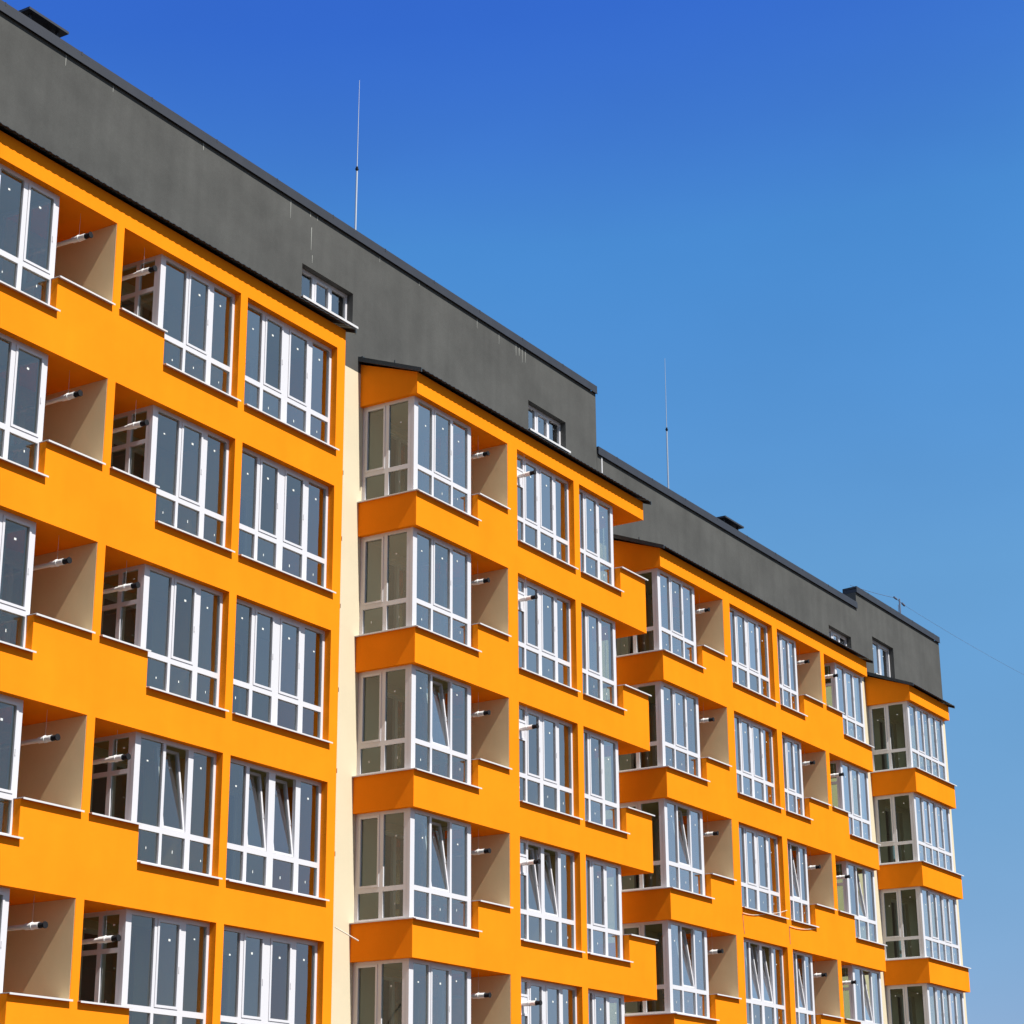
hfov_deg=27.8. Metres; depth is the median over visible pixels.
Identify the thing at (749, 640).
window
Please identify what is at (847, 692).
window
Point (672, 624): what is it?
window
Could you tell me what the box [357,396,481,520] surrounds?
window
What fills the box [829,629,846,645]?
window
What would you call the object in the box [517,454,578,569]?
window
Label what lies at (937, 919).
window
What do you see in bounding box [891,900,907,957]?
balcony door
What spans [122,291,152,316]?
balcony door
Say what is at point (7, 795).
window
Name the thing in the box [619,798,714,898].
window
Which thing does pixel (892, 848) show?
balcony door
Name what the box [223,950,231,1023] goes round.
balcony door
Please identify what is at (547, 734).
window
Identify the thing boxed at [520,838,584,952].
window
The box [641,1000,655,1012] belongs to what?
balcony door
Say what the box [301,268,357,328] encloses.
window
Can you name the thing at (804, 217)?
sky
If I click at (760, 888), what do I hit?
window
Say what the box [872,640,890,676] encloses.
window
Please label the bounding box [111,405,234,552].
window
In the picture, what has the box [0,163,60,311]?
window
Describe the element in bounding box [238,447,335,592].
window
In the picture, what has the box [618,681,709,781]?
window
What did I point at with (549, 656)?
window
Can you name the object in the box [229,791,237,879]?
balcony door
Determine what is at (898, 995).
balcony door
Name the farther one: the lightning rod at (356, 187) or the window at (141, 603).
the lightning rod at (356, 187)
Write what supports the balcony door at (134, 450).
in the apartment building at (322, 598)
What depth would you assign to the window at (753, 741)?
56.47 m
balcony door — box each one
[84,929,117,1002]
[95,756,127,816]
[104,594,135,640]
[114,438,144,474]
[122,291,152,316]
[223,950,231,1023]
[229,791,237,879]
[235,639,243,713]
[240,494,248,555]
[246,356,253,404]
[384,976,401,1023]
[385,831,403,916]
[387,692,404,769]
[389,560,405,627]
[391,433,407,492]
[632,634,645,652]
[635,751,648,768]
[638,873,652,887]
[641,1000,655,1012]
[879,718,895,769]
[885,808,901,861]
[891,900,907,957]
[897,994,912,1023]
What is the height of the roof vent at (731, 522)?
1.740 m
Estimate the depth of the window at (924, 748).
67.73 m
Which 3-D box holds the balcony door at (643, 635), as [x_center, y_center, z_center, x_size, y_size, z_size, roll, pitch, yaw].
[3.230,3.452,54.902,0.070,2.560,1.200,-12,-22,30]
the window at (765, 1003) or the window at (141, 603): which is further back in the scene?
the window at (765, 1003)
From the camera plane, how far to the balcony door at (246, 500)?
41.42 m
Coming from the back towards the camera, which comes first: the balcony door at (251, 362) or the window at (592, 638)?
the window at (592, 638)
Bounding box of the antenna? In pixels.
[893,596,904,612]
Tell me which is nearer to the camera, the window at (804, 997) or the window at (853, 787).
the window at (804, 997)
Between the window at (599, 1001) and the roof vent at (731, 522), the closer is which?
the window at (599, 1001)
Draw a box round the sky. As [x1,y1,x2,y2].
[2,0,1023,1023]
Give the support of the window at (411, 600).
in the apartment building at (322, 598)
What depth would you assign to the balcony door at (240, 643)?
40.41 m
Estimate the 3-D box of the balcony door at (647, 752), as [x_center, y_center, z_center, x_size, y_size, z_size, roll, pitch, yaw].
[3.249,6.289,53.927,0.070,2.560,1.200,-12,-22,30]
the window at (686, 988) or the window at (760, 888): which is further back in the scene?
the window at (760, 888)
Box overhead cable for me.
[906,606,1023,674]
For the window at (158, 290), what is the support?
in the apartment building at (322, 598)
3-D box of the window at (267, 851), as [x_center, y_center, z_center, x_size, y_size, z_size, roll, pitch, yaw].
[-4.412,5.855,38.008,0.510,2.258,2.935,-12,-22,30]
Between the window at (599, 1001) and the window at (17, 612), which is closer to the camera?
the window at (17, 612)
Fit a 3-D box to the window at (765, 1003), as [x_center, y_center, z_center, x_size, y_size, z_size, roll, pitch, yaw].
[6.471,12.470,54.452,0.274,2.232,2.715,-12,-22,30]
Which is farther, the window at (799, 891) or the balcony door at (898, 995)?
the balcony door at (898, 995)
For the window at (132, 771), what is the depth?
35.72 m
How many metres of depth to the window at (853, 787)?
62.08 m
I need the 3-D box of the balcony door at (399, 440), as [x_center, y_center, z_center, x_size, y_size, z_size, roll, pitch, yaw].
[-2.560,-0.478,46.420,0.070,2.560,1.400,-12,-22,30]
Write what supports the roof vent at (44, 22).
on the apartment building at (322, 598)
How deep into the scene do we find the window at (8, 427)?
34.46 m
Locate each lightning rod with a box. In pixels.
[354,80,359,229]
[665,375,668,487]
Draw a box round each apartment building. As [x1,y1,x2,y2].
[0,0,658,1023]
[597,446,970,1023]
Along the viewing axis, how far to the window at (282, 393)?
40.98 m
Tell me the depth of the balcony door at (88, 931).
35.71 m
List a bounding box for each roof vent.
[19,6,68,37]
[718,515,743,530]
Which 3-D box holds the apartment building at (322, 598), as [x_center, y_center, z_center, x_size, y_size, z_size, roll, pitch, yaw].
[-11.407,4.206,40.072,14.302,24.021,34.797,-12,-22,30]
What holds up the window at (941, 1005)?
in the apartment building at (793, 761)
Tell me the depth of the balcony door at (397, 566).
45.64 m
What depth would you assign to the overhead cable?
79.33 m
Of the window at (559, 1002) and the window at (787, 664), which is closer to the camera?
the window at (559, 1002)
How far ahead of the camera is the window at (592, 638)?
49.94 m
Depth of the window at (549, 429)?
52.86 m
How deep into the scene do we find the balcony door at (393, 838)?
43.63 m
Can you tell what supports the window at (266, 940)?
in the apartment building at (322, 598)
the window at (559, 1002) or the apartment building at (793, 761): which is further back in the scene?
the apartment building at (793, 761)
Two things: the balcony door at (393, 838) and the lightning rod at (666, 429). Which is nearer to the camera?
the balcony door at (393, 838)
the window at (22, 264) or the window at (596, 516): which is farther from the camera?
the window at (596, 516)
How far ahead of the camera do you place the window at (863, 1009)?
60.17 m
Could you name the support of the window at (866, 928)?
in the apartment building at (793, 761)
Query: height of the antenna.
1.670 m
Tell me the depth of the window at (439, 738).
43.33 m
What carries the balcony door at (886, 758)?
in the apartment building at (793, 761)
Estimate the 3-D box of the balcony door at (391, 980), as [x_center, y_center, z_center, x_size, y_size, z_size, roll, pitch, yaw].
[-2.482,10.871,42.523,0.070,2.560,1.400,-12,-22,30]
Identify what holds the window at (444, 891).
in the apartment building at (322, 598)
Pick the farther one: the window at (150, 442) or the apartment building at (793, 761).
the apartment building at (793, 761)
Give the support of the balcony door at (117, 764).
in the apartment building at (322, 598)
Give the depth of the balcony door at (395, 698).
44.65 m
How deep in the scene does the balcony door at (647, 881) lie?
53.19 m
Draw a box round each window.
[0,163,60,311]
[0,333,48,477]
[0,509,36,652]
[0,694,23,838]
[0,887,9,992]
[81,909,209,1023]
[92,732,222,879]
[102,564,228,711]
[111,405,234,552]
[120,254,240,401]
[220,926,317,1023]
[226,758,328,900]
[232,599,332,743]
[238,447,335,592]
[244,303,338,449]
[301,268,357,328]
[349,808,481,931]
[352,664,481,788]
[352,958,470,1023]
[354,527,481,651]
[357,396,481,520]
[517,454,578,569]
[518,577,580,691]
[519,705,582,819]
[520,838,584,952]
[521,978,576,1023]
[528,405,570,452]
[579,488,623,591]
[581,606,626,710]
[583,729,629,833]
[586,857,632,962]
[588,989,624,1023]
[616,568,705,668]
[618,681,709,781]
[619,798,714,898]
[622,920,719,1020]
[729,607,778,702]
[734,713,783,808]
[739,824,788,918]
[743,938,785,1023]
[777,632,807,716]
[782,735,812,819]
[787,841,818,927]
[793,951,815,1023]
[824,662,874,747]
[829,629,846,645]
[830,760,880,844]
[835,861,886,945]
[841,965,883,1023]
[868,701,956,785]
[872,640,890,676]
[874,792,963,875]
[880,886,970,968]
[886,983,965,1023]
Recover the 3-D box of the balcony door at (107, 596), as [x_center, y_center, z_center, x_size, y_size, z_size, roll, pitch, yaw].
[-7.116,2.826,37.475,0.070,2.560,1.300,-12,-22,30]
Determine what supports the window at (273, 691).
in the apartment building at (322, 598)
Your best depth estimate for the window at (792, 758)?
58.50 m

